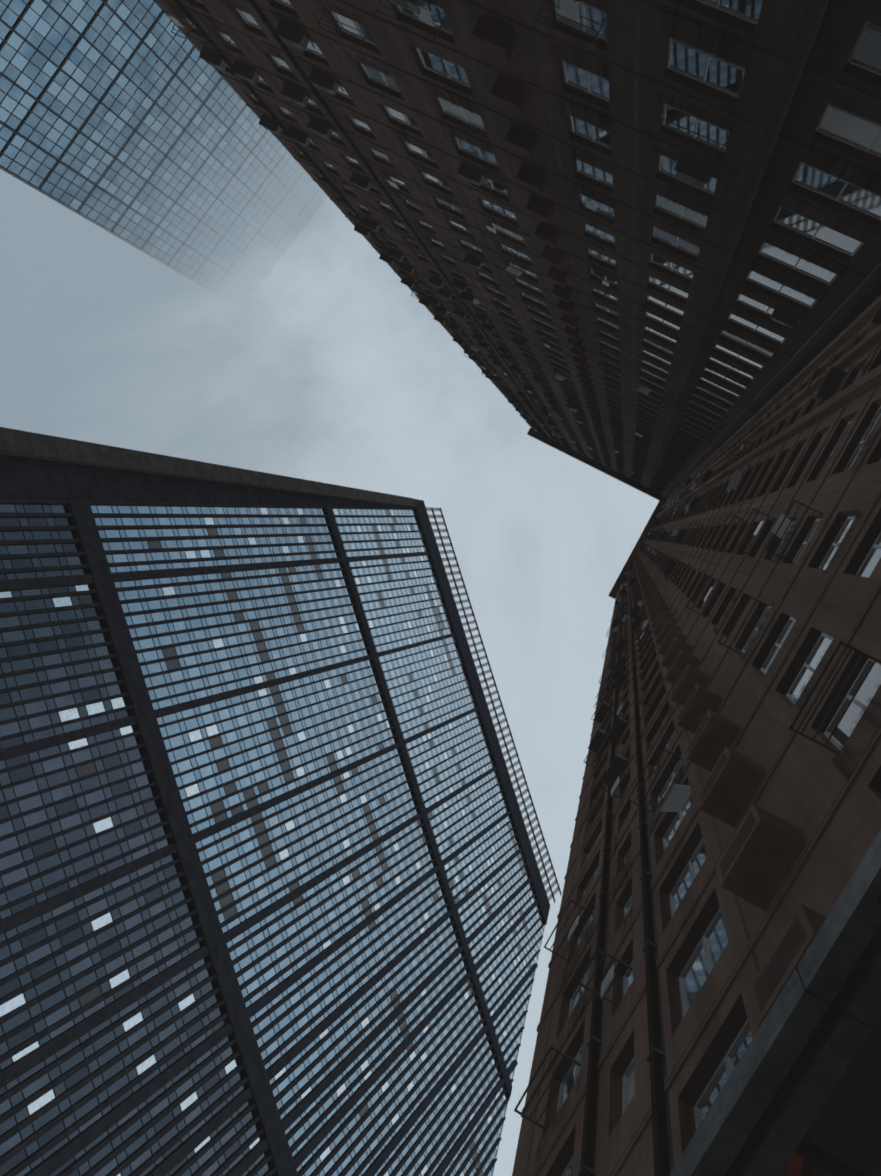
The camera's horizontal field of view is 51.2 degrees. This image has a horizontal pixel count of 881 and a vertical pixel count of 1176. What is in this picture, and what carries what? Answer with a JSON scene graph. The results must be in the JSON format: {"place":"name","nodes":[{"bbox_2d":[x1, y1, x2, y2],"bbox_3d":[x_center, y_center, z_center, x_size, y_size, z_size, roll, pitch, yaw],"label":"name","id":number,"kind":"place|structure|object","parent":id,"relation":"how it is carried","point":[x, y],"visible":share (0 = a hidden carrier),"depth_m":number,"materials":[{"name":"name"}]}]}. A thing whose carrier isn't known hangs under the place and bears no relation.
{"place":"outdoors","nodes":[
{"label":"outdoors","id":0,"kind":"place"},
{"bbox_2d":[0,427,561,1175],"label":"glass tower","id":1,"kind":"structure","parent":0,"point":[274,897],"depth_m":99.99,"materials":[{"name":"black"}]},
{"bbox_2d":[0,84,658,1175],"label":"sky","id":2,"kind":"structure","parent":0,"point":[329,369],"materials":[{"name":"grey"}]},
{"bbox_2d":[155,0,880,501],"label":"building","id":3,"kind":"structure","parent":0,"point":[635,244],"depth_m":30.93,"materials":[{"name":"brown brick"}]},
{"bbox_2d":[512,296,880,1175],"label":"building","id":4,"kind":"structure","parent":0,"point":[728,824],"depth_m":16.00,"materials":[{"name":"brown brick"}]},
{"bbox_2d":[669,830,880,1175],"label":"entrance canopy","id":5,"kind":"object","parent":4,"relation":"attached to","point":[799,1094],"visible":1,"depth_m":3.41,"materials":[{"name":"metal"}]},
{"bbox_3d":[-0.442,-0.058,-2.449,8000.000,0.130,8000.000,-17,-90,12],"label":"ground","id":6,"kind":"structure","parent":0,"visible":0},
{"bbox_2d":[0,0,326,298],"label":"tower","id":7,"kind":"structure","parent":6,"relation":"on","point":[101,101],"depth_m":235.13,"materials":[{"name":"blue glass"}]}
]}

